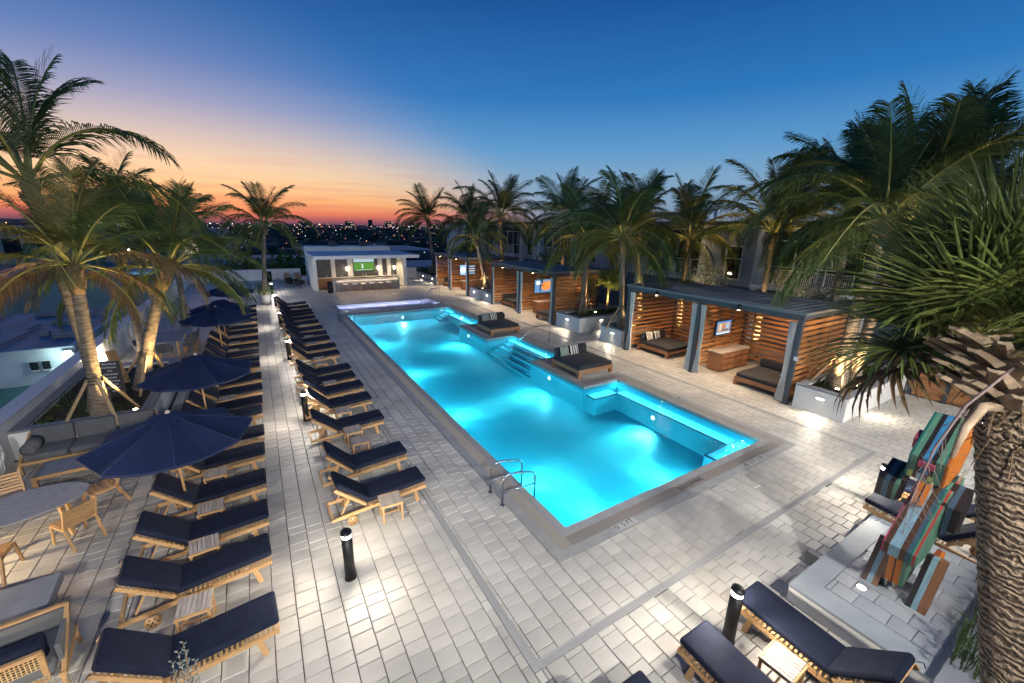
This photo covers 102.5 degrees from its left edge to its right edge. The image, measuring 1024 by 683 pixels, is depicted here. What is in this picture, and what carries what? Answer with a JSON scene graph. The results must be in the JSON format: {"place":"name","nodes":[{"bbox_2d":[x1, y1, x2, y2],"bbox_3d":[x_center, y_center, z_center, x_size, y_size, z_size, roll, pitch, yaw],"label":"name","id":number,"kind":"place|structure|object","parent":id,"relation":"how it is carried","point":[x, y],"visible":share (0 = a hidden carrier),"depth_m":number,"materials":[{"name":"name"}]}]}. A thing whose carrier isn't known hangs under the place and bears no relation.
{"place":"outdoors","nodes":[
{"label":"outdoors","id":0,"kind":"place"},
{"bbox_2d":[0,306,127,388],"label":"neighbour building","id":1,"kind":"structure","parent":0,"point":[33,346],"depth_m":25.34,"materials":[{"name":"grey"}]},
{"bbox_2d":[0,218,445,242],"bbox_3d":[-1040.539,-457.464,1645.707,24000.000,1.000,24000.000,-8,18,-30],"label":"ground","id":2,"kind":"structure","parent":0,"point":[4,220],"depth_m":2774.64,"materials":[{"name":"black"}]},
{"bbox_2d":[0,225,232,263],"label":"city building","id":3,"kind":"structure","parent":2,"relation":"on","point":[10,247],"depth_m":88.48,"materials":[{"name":"black glass"}]},
{"bbox_2d":[0,260,253,314],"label":"city building","id":4,"kind":"structure","parent":2,"relation":"on","point":[96,298],"depth_m":70.46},
{"bbox_2d":[4,221,446,257],"bbox_3d":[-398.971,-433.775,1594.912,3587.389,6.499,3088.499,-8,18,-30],"label":"houses","id":5,"kind":"structure","parent":2,"relation":"on","point":[271,242],"depth_m":336.46,"materials":[{"name":"black"}]},
{"bbox_2d":[5,223,446,275],"bbox_3d":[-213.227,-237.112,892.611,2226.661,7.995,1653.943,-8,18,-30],"label":"trees","id":6,"kind":"object","parent":2,"relation":"on","point":[355,234],"visible":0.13,"depth_m":416.44,"materials":[{"name":"plant"}]},
{"bbox_2d":[216,250,274,270],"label":"shrub","id":7,"kind":"object","parent":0,"point":[249,266],"visible":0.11,"depth_m":50.65,"materials":[{"name":"plant"}]},
{"bbox_2d":[266,249,306,275],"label":"shrub","id":8,"kind":"object","parent":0,"point":[279,259],"visible":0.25,"depth_m":60.23,"materials":[{"name":"plant"}]},
{"bbox_2d":[13,282,974,682],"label":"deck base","id":9,"kind":"object","parent":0,"point":[419,572],"visible":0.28,"depth_m":7.25,"materials":[{"name":"grey"}]},
{"bbox_2d":[6,357,179,459],"bbox_3d":[-13.002,1.829,13.467,2.824,0.790,5.674,-8,18,-30],"label":"planter","id":10,"kind":"object","parent":9,"relation":"on","point":[19,431],"visible":0.39,"depth_m":12.34,"materials":[{"name":"white paint"}]},
{"bbox_2d":[33,363,166,423],"bbox_3d":[-12.861,1.549,13.096,2.657,0.562,5.014,-8,18,-30],"label":"ground cover","id":11,"kind":"object","parent":10,"relation":"in","point":[57,405],"visible":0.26,"depth_m":12.00,"materials":[{"name":"green plant"}]},
{"bbox_2d":[0,46,208,409],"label":"palm tree","id":12,"kind":"object","parent":10,"relation":"on","point":[29,139],"visible":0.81,"depth_m":10.55,"materials":[{"name":"green plant"}]},
{"bbox_2d":[0,157,210,425],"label":"palm tree","id":13,"kind":"object","parent":10,"relation":"on","point":[72,265],"visible":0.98,"depth_m":10.19,"materials":[{"name":"green plant"}]},
{"bbox_2d":[105,349,130,382],"bbox_3d":[-13.230,0.869,13.806,0.409,1.289,0.249,-8,18,-30],"label":"sign post","id":14,"kind":"object","parent":10,"relation":"on","point":[111,355],"visible":0.57,"depth_m":13.65,"materials":[{"name":"brown wood"}]},
{"bbox_2d":[99,361,126,396],"bbox_3d":[-12.378,1.213,12.736,0.520,1.250,0.055,-4,16,-19],"label":"rules sign","id":15,"kind":"object","parent":14,"relation":"attached to","point":[111,371],"visible":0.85,"depth_m":12.70,"materials":[{"name":"grey"}]},
{"bbox_2d":[35,173,270,396],"bbox_3d":[-11.144,-1.856,13.468,5.815,6.796,6.140,-8,18,-30],"label":"palm tree","id":16,"kind":"object","parent":10,"relation":"on","point":[171,221],"visible":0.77,"depth_m":12.94,"materials":[{"name":"green plant"}]},
{"bbox_2d":[316,323,540,673],"bbox_3d":[-6.800,1.377,17.084,0.120,0.051,27.550,-8,18,-30],"label":"deck drain","id":17,"kind":"object","parent":9,"relation":"on","point":[529,658],"visible":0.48,"depth_m":7.27,"materials":[{"name":"silver metal"}]},
{"bbox_2d":[0,276,976,682],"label":"deck","id":18,"kind":"structure","parent":9,"relation":"on","point":[762,490],"depth_m":8.02,"materials":[{"name":"grey tile"}]},
{"bbox_2d":[0,468,32,519],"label":"dining chair","id":19,"kind":"object","parent":18,"relation":"on","point":[18,473],"visible":0.45,"depth_m":8.57,"materials":[{"name":"brown wood"}]},
{"bbox_2d":[0,572,63,624],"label":"coffee table","id":20,"kind":"object","parent":18,"relation":"on","point":[24,599],"visible":0.66,"depth_m":6.29,"materials":[{"name":"concrete"}]},
{"bbox_2d":[0,601,82,682],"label":"cane armchair","id":21,"kind":"object","parent":18,"relation":"on","point":[35,646],"visible":1,"depth_m":5.46,"materials":[{"name":"brown wood"}]},
{"bbox_2d":[0,481,89,534],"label":"oval table","id":22,"kind":"object","parent":18,"relation":"on","point":[23,506],"visible":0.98,"depth_m":7.96,"materials":[{"name":"stone"}]},
{"bbox_2d":[30,454,86,488],"bbox_3d":[-10.395,3.070,9.902,1.390,0.402,0.795,-9,19,-33],"label":"coffee table","id":23,"kind":"object","parent":18,"relation":"on","point":[54,468],"visible":0.46,"depth_m":9.56,"materials":[{"name":"concrete"}]},
{"bbox_2d":[49,495,107,552],"bbox_3d":[-8.360,3.409,7.856,0.683,0.935,0.502,6,16,18],"label":"dining chair","id":24,"kind":"object","parent":18,"relation":"on","point":[72,517],"visible":1,"depth_m":7.73,"materials":[{"name":"brown wood"}]},
{"bbox_2d":[18,408,157,475],"bbox_3d":[-10.977,2.550,10.821,2.585,0.894,0.940,-8,18,-30],"label":"sofa","id":25,"kind":"object","parent":18,"relation":"on","point":[45,443],"visible":0.69,"depth_m":10.57,"materials":[{"name":"fabric"}]},
{"bbox_2d":[0,274,190,473],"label":"parapet wall","id":26,"kind":"structure","parent":18,"relation":"on","point":[16,410],"depth_m":13.22,"materials":[{"name":"white paint"}]},
{"bbox_2d":[4,149,209,353],"bbox_3d":[-16.444,-3.291,16.643,5.762,8.849,5.328,0,16,-5],"label":"palm tree","id":27,"kind":"object","parent":18,"relation":"on","point":[139,335],"visible":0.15,"depth_m":16.30,"materials":[{"name":"green plant"}]},
{"bbox_2d":[82,478,131,503],"bbox_3d":[-8.867,3.109,8.899,0.502,0.935,0.684,10,18,29],"label":"dining chair","id":28,"kind":"object","parent":18,"relation":"on","point":[113,485],"visible":0.58,"depth_m":8.88,"materials":[{"name":"brown wood"}]},
{"bbox_2d":[75,407,252,521],"bbox_3d":[-6.749,2.513,8.334,2.519,2.450,2.519,-4,16,-17],"label":"patio umbrella","id":29,"kind":"object","parent":18,"relation":"on","point":[167,440],"visible":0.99,"depth_m":7.66,"materials":[{"name":"blue fabric"}]},
{"bbox_2d":[102,177,235,327],"bbox_3d":[-19.198,-5.164,23.733,6.020,8.616,6.180,-8,18,-30],"label":"palm tree","id":30,"kind":"object","parent":18,"relation":"on","point":[180,286],"visible":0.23,"depth_m":23.83,"materials":[{"name":"green plant"}]},
{"bbox_2d":[82,591,279,682],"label":"sun lounger","id":31,"kind":"object","parent":18,"relation":"on","point":[121,652],"visible":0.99,"depth_m":5.49,"materials":[{"name":"fabric"}]},
{"bbox_2d":[110,533,272,628],"bbox_3d":[-5.168,3.744,6.805,2.021,0.969,0.780,-10,19,-34],"label":"sun lounger","id":32,"kind":"object","parent":18,"relation":"on","point":[150,577],"visible":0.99,"depth_m":6.59,"materials":[{"name":"fabric"}]},
{"bbox_2d":[136,353,250,408],"bbox_3d":[-8.908,1.495,11.851,2.519,2.450,2.519,5,16,14],"label":"patio umbrella","id":33,"kind":"object","parent":18,"relation":"on","point":[195,371],"visible":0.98,"depth_m":11.16,"materials":[{"name":"blue fabric"}]},
{"bbox_2d":[173,587,217,632],"bbox_3d":[-4.805,4.167,6.267,0.440,0.440,0.440,-8,18,-28],"label":"side table","id":34,"kind":"object","parent":18,"relation":"on","point":[184,614],"visible":0.88,"depth_m":6.20,"materials":[{"name":"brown wood"}]},
{"bbox_2d":[128,499,268,561],"bbox_3d":[-5.779,3.467,7.763,2.021,0.969,0.780,-9,18,-32],"label":"sun lounger","id":35,"kind":"object","parent":18,"relation":"on","point":[168,532],"visible":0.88,"depth_m":7.62,"materials":[{"name":"blue fabric"}]},
{"bbox_2d":[188,533,220,561],"bbox_3d":[-5.525,3.833,7.421,0.440,0.440,0.440,-10,19,-35],"label":"side table","id":36,"kind":"object","parent":18,"relation":"on","point":[204,543],"visible":0.77,"depth_m":7.33,"materials":[{"name":"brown wood"}]},
{"bbox_2d":[146,468,266,518],"bbox_3d":[-6.460,3.142,8.834,2.021,0.996,0.780,-8,18,-31],"label":"sun lounger","id":37,"kind":"object","parent":18,"relation":"on","point":[170,486],"visible":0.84,"depth_m":8.71,"materials":[{"name":"blue fabric"}]},
{"bbox_2d":[196,497,225,519],"bbox_3d":[-6.116,3.553,8.391,0.440,0.440,0.440,-9,18,-32],"label":"side table","id":38,"kind":"object","parent":18,"relation":"on","point":[218,507],"visible":0.77,"depth_m":8.30,"materials":[{"name":"brown wood"}]},
{"bbox_2d":[167,441,264,481],"bbox_3d":[-7.202,2.799,10.019,2.021,0.996,0.780,-8,18,-30],"label":"sun lounger","id":39,"kind":"object","parent":18,"relation":"on","point":[241,453],"visible":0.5,"depth_m":10.05,"materials":[{"name":"blue fabric"}]},
{"bbox_2d":[179,305,252,356],"bbox_3d":[-13.086,-0.404,18.404,2.519,2.450,2.519,10,18,29],"label":"patio umbrella","id":40,"kind":"object","parent":18,"relation":"on","point":[215,315],"visible":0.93,"depth_m":17.70,"materials":[{"name":"blue fabric"}]},
{"bbox_2d":[188,298,251,344],"bbox_3d":[-14.144,-0.908,20.147,2.519,2.450,2.519,-9,19,-33],"label":"patio umbrella","id":41,"kind":"object","parent":18,"relation":"on","point":[227,304],"visible":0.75,"depth_m":19.67,"materials":[{"name":"blue fabric"}]},
{"bbox_2d":[180,402,262,424],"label":"sun lounger","id":42,"kind":"object","parent":18,"relation":"on","point":[253,411],"visible":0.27,"depth_m":12.39,"materials":[{"name":"blue fabric"}]},
{"bbox_2d":[184,391,262,416],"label":"sun lounger","id":43,"kind":"object","parent":18,"relation":"on","point":[195,397],"visible":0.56,"depth_m":12.85,"materials":[{"name":"fabric"}]},
{"bbox_2d":[192,382,262,402],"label":"sun lounger","id":44,"kind":"object","parent":18,"relation":"on","point":[216,393],"visible":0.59,"depth_m":13.98,"materials":[{"name":"blue fabric"}]},
{"bbox_2d":[191,268,300,282],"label":"parapet wall","id":45,"kind":"structure","parent":18,"relation":"on","point":[253,275],"depth_m":44.00,"materials":[{"name":"white paint"}]},
{"bbox_2d":[258,294,271,304],"bbox_3d":[-18.763,-3.195,31.306,0.880,0.720,0.880,-8,18,-30],"label":"pot","id":46,"kind":"object","parent":18,"relation":"on","point":[265,299],"visible":0.9,"depth_m":31.03,"materials":[{"name":"ceramic"}]},
{"bbox_2d":[197,181,319,294],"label":"palm tree","id":47,"kind":"object","parent":46,"relation":"in","point":[267,211],"visible":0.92,"depth_m":29.45,"materials":[{"name":"green plant"}]},
{"bbox_2d":[288,343,339,365],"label":"sun lounger","id":48,"kind":"object","parent":18,"relation":"on","point":[298,351],"visible":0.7,"depth_m":17.91,"materials":[{"name":"blue fabric"}]},
{"bbox_2d":[294,359,350,383],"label":"sun lounger","id":49,"kind":"object","parent":18,"relation":"on","point":[330,369],"visible":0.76,"depth_m":16.09,"materials":[{"name":"blue fabric"}]},
{"bbox_2d":[295,366,355,394],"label":"sun lounger","id":50,"kind":"object","parent":18,"relation":"on","point":[347,375],"visible":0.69,"depth_m":15.27,"materials":[{"name":"blue fabric"}]},
{"bbox_2d":[299,376,363,406],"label":"sun lounger","id":51,"kind":"object","parent":18,"relation":"on","point":[335,388],"visible":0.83,"depth_m":14.28,"materials":[{"name":"blue fabric"}]},
{"bbox_2d":[305,387,371,420],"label":"sun lounger","id":52,"kind":"object","parent":18,"relation":"on","point":[333,403],"visible":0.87,"depth_m":13.29,"materials":[{"name":"blue fabric"}]},
{"bbox_2d":[306,408,384,443],"bbox_3d":[-4.825,2.312,11.995,2.021,0.969,0.780,-9,18,-32],"label":"sun lounger","id":53,"kind":"object","parent":18,"relation":"on","point":[335,425],"visible":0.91,"depth_m":11.86,"materials":[{"name":"blue fabric"}]},
{"bbox_2d":[340,527,356,581],"bbox_3d":[-2.833,3.689,7.111,0.200,0.984,0.200,9,17,27],"label":"bollard light","id":54,"kind":"object","parent":18,"relation":"on","point":[348,554],"visible":1,"depth_m":7.04,"materials":[{"name":"black metal"}]},
{"bbox_2d":[304,242,418,291],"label":"poolside bar","id":55,"kind":"object","parent":18,"relation":"on","point":[332,260],"visible":0.95,"depth_m":40.74,"materials":[{"name":"white paint"}]},
{"bbox_2d":[318,441,407,486],"bbox_3d":[-3.664,2.822,10.136,2.021,1.022,0.780,-9,18,-32],"label":"sun lounger","id":56,"kind":"object","parent":18,"relation":"on","point":[361,460],"visible":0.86,"depth_m":10.02,"materials":[{"name":"blue fabric"}]},
{"bbox_2d":[325,466,425,525],"bbox_3d":[-2.957,3.161,9.013,2.021,0.996,0.780,-9,19,-33],"label":"sun lounger","id":57,"kind":"object","parent":18,"relation":"on","point":[405,479],"visible":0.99,"depth_m":8.85,"materials":[{"name":"blue fabric"}]},
{"bbox_2d":[378,490,403,524],"bbox_3d":[-2.572,3.528,8.729,0.440,0.440,0.440,-7,18,-27],"label":"side table","id":58,"kind":"object","parent":18,"relation":"on","point":[394,502],"visible":1,"depth_m":8.65,"materials":[{"name":"brown wood"}]},
{"bbox_2d":[416,267,447,284],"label":"planter","id":59,"kind":"object","parent":18,"relation":"on","point":[422,275],"visible":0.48,"depth_m":46.70,"materials":[{"name":"white paint"}]},
{"bbox_2d":[394,182,455,273],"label":"palm tree","id":60,"kind":"object","parent":59,"relation":"on","point":[425,207],"visible":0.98,"depth_m":45.34,"materials":[{"name":"green plant"}]},
{"bbox_2d":[425,181,505,270],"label":"palm tree","id":61,"kind":"object","parent":18,"relation":"on","point":[466,197],"visible":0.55,"depth_m":46.62,"materials":[{"name":"green plant"}]},
{"bbox_2d":[434,252,505,295],"bbox_3d":[-4.367,-6.854,40.530,4.055,3.380,8.030,-8,18,-30],"label":"cabana","id":62,"kind":"object","parent":18,"relation":"on","point":[458,259],"visible":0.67,"depth_m":39.74,"materials":[{"name":"brown wood"}]},
{"bbox_2d":[470,285,516,298],"bbox_3d":[-1.318,-4.520,37.045,4.702,0.860,1.724,-8,18,-30],"label":"planter","id":63,"kind":"object","parent":18,"relation":"on","point":[476,293],"visible":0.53,"depth_m":35.76,"materials":[{"name":"white paint"}]},
{"bbox_2d":[438,196,509,289],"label":"palm tree","id":64,"kind":"object","parent":63,"relation":"in","point":[480,226],"visible":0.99,"depth_m":34.16,"materials":[{"name":"green plant"}]},
{"bbox_2d":[452,170,544,278],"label":"palm tree","id":65,"kind":"object","parent":18,"relation":"on","point":[505,202],"visible":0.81,"depth_m":39.02,"materials":[{"name":"green plant"}]},
{"bbox_2d":[477,313,519,335],"bbox_3d":[-0.839,-1.094,24.688,1.920,0.881,1.900,-8,18,-30],"label":"daybed","id":66,"kind":"object","parent":18,"relation":"on","point":[493,326],"visible":0.82,"depth_m":24.22,"materials":[{"name":"fabric"}]},
{"bbox_2d":[488,459,535,507],"bbox_3d":[-0.006,3.603,9.633,0.949,1.639,0.667,-8,18,-30],"label":"pool ladder rail","id":67,"kind":"object","parent":18,"relation":"on","point":[490,491],"visible":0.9,"depth_m":9.48,"materials":[{"name":"silver metal"}]},
{"bbox_2d":[490,260,600,324],"bbox_3d":[2.082,-3.906,30.357,4.055,3.380,8.430,-8,18,-30],"label":"cabana","id":68,"kind":"object","parent":18,"relation":"on","point":[529,269],"visible":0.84,"depth_m":29.39,"materials":[{"name":"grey wood"}]},
{"bbox_2d":[521,165,615,302],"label":"palm tree","id":69,"kind":"object","parent":18,"relation":"on","point":[554,203],"visible":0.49,"depth_m":31.25,"materials":[{"name":"green plant"}]},
{"bbox_2d":[551,343,612,378],"bbox_3d":[3.090,0.794,18.158,1.920,0.881,1.900,-8,18,-30],"label":"daybed","id":70,"kind":"object","parent":18,"relation":"on","point":[579,364],"visible":0.77,"depth_m":17.74,"materials":[{"name":"fabric"}]},
{"bbox_2d":[556,305,636,332],"bbox_3d":[5.600,-1.521,26.588,5.202,0.930,2.302,-8,18,-30],"label":"planter","id":71,"kind":"object","parent":18,"relation":"on","point":[566,319],"visible":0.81,"depth_m":25.27,"materials":[{"name":"white paint"}]},
{"bbox_2d":[529,180,657,315],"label":"palm tree","id":72,"kind":"object","parent":71,"relation":"in","point":[603,196],"visible":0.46,"depth_m":24.16,"materials":[{"name":"green plant"}]},
{"bbox_2d":[600,320,661,346],"bbox_3d":[6.633,-0.509,23.013,3.102,0.930,1.624,-8,18,-30],"label":"planter","id":73,"kind":"object","parent":18,"relation":"on","point":[612,334],"visible":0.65,"depth_m":22.27,"materials":[{"name":"white paint"}]},
{"bbox_2d":[543,164,699,329],"bbox_3d":[5.580,-4.687,21.087,7.466,8.504,7.540,-8,18,-30],"label":"palm tree","id":74,"kind":"object","parent":73,"relation":"in","point":[632,209],"visible":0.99,"depth_m":19.91,"materials":[{"name":"green plant"}]},
{"bbox_2d":[579,169,698,317],"bbox_3d":[7.188,-5.573,24.803,6.520,9.025,7.269,4,16,9],"label":"palm tree","id":75,"kind":"object","parent":18,"relation":"on","point":[628,177],"visible":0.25,"depth_m":22.88,"materials":[{"name":"green plant"}]},
{"bbox_2d":[637,330,687,358],"bbox_3d":[7.829,0.093,21.020,1.920,0.881,1.900,-8,18,-30],"label":"daybed","id":76,"kind":"object","parent":18,"relation":"on","point":[665,346],"visible":0.87,"depth_m":20.64,"materials":[{"name":"fabric"}]},
{"bbox_2d":[627,165,768,336],"bbox_3d":[9.628,-4.912,23.381,7.604,9.331,7.264,-2,16,-12],"label":"palm tree","id":77,"kind":"object","parent":18,"relation":"on","point":[686,196],"visible":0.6,"depth_m":21.98,"materials":[{"name":"green plant"}]},
{"bbox_2d":[677,620,773,682],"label":"sun lounger","id":78,"kind":"object","parent":18,"relation":"on","point":[715,653],"visible":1,"depth_m":5.54,"materials":[{"name":"blue fabric"}]},
{"bbox_2d":[707,344,750,371],"bbox_3d":[9.888,0.730,18.785,2.200,0.865,0.690,-8,18,-30],"label":"cabinet","id":79,"kind":"object","parent":18,"relation":"on","point":[727,357],"visible":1,"depth_m":18.41,"materials":[{"name":"brown wood"}]},
{"bbox_2d":[722,583,744,644],"bbox_3d":[3.303,4.078,6.140,0.200,0.984,0.200,-12,20,-39],"label":"bollard light","id":80,"kind":"object","parent":18,"relation":"on","point":[734,608],"visible":0.83,"depth_m":6.06,"materials":[{"name":"black metal"}]},
{"bbox_2d":[622,280,851,404],"bbox_3d":[9.489,-0.521,18.673,4.055,3.380,8.155,-8,18,-30],"label":"cabana","id":81,"kind":"object","parent":18,"relation":"on","point":[801,310],"visible":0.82,"depth_m":18.13,"materials":[{"name":"wood"}]},
{"bbox_2d":[773,321,797,401],"bbox_3d":[9.841,0.732,14.759,0.173,2.950,0.312,-9,18,-31],"label":"post","id":82,"kind":"object","parent":81,"relation":"attached to","point":[778,395],"visible":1,"depth_m":14.70,"materials":[{"name":"metal"}]},
{"bbox_2d":[677,139,863,357],"bbox_3d":[12.473,-4.221,19.845,7.888,9.997,7.596,-8,18,-30],"label":"palm tree","id":83,"kind":"object","parent":18,"relation":"on","point":[742,224],"visible":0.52,"depth_m":18.63,"materials":[{"name":"green plant"}]},
{"bbox_2d":[733,358,808,392],"bbox_3d":[10.381,1.413,16.438,1.900,0.881,1.920,-8,18,-30],"label":"daybed","id":84,"kind":"object","parent":18,"relation":"on","point":[765,374],"visible":0.63,"depth_m":16.43,"materials":[{"name":"fabric"}]},
{"bbox_2d":[757,639,808,682],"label":"side table","id":85,"kind":"object","parent":18,"relation":"on","point":[781,661],"visible":0.92,"depth_m":5.53,"materials":[{"name":"brown wood"}]},
{"bbox_2d":[741,581,925,682],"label":"sun lounger","id":86,"kind":"object","parent":18,"relation":"on","point":[828,654],"visible":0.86,"depth_m":5.69,"materials":[{"name":"blue fabric"}]},
{"bbox_2d":[792,361,906,422],"bbox_3d":[12.823,1.741,15.412,5.572,0.890,1.602,-8,18,-30],"label":"planter","id":87,"kind":"object","parent":18,"relation":"on","point":[810,396],"visible":0.6,"depth_m":14.19,"materials":[{"name":"white paint"}]},
{"bbox_2d":[741,74,1023,394],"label":"palm tree","id":88,"kind":"object","parent":87,"relation":"in","point":[899,175],"visible":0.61,"depth_m":12.43,"materials":[{"name":"green plant"}]},
{"bbox_2d":[760,64,1023,389],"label":"palm tree","id":89,"kind":"object","parent":87,"relation":"in","point":[947,106],"visible":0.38,"depth_m":12.57,"materials":[{"name":"green plant"}]},
{"bbox_2d":[731,104,1009,363],"bbox_3d":[14.560,-4.174,17.880,8.476,11.039,8.227,-8,18,-30],"label":"palm tree","id":90,"kind":"object","parent":18,"relation":"on","point":[790,155],"visible":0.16,"depth_m":17.51,"materials":[{"name":"green plant"}]},
{"bbox_2d":[786,515,977,682],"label":"stage","id":91,"kind":"object","parent":18,"relation":"on","point":[826,592],"visible":0.62,"depth_m":6.61,"materials":[{"name":"white paint"}]},
{"bbox_2d":[861,411,973,615],"bbox_3d":[6.846,2.667,6.862,1.930,2.830,1.089,-8,18,-30],"label":"striped sculpture","id":92,"kind":"object","parent":91,"relation":"on","point":[895,558],"visible":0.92,"depth_m":6.57,"materials":[{"name":"multicoloured paint"}]},
{"bbox_2d":[807,79,1023,366],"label":"palm tree","id":93,"kind":"object","parent":18,"relation":"on","point":[1010,167],"visible":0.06,"depth_m":13.70,"materials":[{"name":"green plant"}]},
{"bbox_2d":[862,492,976,563],"bbox_3d":[8.403,3.592,8.207,0.780,1.022,2.021,-8,18,-29],"label":"sun lounger","id":94,"kind":"object","parent":18,"relation":"on","point":[961,535],"visible":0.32,"depth_m":7.97,"materials":[{"name":"blue fabric"}]},
{"bbox_2d":[906,373,972,408],"bbox_3d":[16.334,1.827,14.694,0.120,1.240,3.170,-8,18,-30],"label":"board fence","id":95,"kind":"object","parent":18,"relation":"on","point":[945,399],"visible":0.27,"depth_m":15.32,"materials":[{"name":"wood"}]},
{"bbox_2d":[933,619,979,682],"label":"planter box","id":96,"kind":"object","parent":18,"relation":"on","point":[949,673],"visible":0.17,"depth_m":5.39,"materials":[{"name":"concrete"}]},
{"bbox_2d":[350,308,754,526],"bbox_3d":[-1.926,1.477,20.429,7.401,1.602,23.780,-8,18,-30],"label":"pool basin","id":97,"kind":"object","parent":9,"relation":"in","point":[582,454],"visible":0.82,"depth_m":15.43,"materials":[{"name":"paint"}]},
{"bbox_2d":[331,298,795,562],"bbox_3d":[-2.891,0.193,21.743,8.760,0.138,28.910,-8,18,-30],"label":"pool coping","id":98,"kind":"object","parent":9,"relation":"on","point":[557,539],"visible":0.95,"depth_m":11.19,"materials":[{"name":"stone"}]},
{"bbox_2d":[432,289,876,453],"bbox_3d":[1.144,-1.025,26.301,0.120,0.051,35.550,-8,18,-30],"label":"deck drain","id":99,"kind":"object","parent":9,"relation":"on","point":[852,444],"visible":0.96,"depth_m":15.65,"materials":[{"name":"silver metal"}]},
{"bbox_2d":[537,452,875,669],"bbox_3d":[5.350,3.910,8.803,11.631,0.051,0.120,-8,18,-30],"label":"deck drain","id":100,"kind":"object","parent":9,"relation":"on","point":[576,641],"visible":1,"depth_m":7.41,"materials":[{"name":"silver metal"}]},
{"bbox_2d":[799,137,1023,682],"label":"palm tree","id":101,"kind":"object","parent":9,"relation":"on","point":[963,283],"visible":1,"depth_m":2.64,"materials":[{"name":"green plant"}]},
{"bbox_2d":[0,0,1023,225],"label":"sky","id":102,"kind":"structure","parent":0,"point":[352,105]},
{"bbox_2d":[689,258,729,286],"bbox_3d":[11.498,-3.935,23.960,2.333,1.863,1.952,12,19,35],"label":"shrub","id":103,"kind":"object","parent":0,"point":[702,269],"visible":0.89,"depth_m":23.78,"materials":[{"name":"green plant"}]},
{"bbox_2d":[447,209,1019,377],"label":"apartment building","id":104,"kind":"structure","parent":0,"point":[745,276],"depth_m":25.67,"materials":[{"name":"grey paint"}]},
{"bbox_2d":[722,245,744,280],"bbox_3d":[13.319,-4.747,24.805,0.260,2.020,1.050,-8,18,-30],"label":"window","id":105,"kind":"structure","parent":104,"relation":"in","point":[733,276],"depth_m":24.81,"materials":[{"name":"black glass"}]},
{"bbox_2d":[937,557,979,679],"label":"grass","id":106,"kind":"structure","parent":0,"point":[963,639],"depth_m":5.53,"materials":[{"name":"plant"}]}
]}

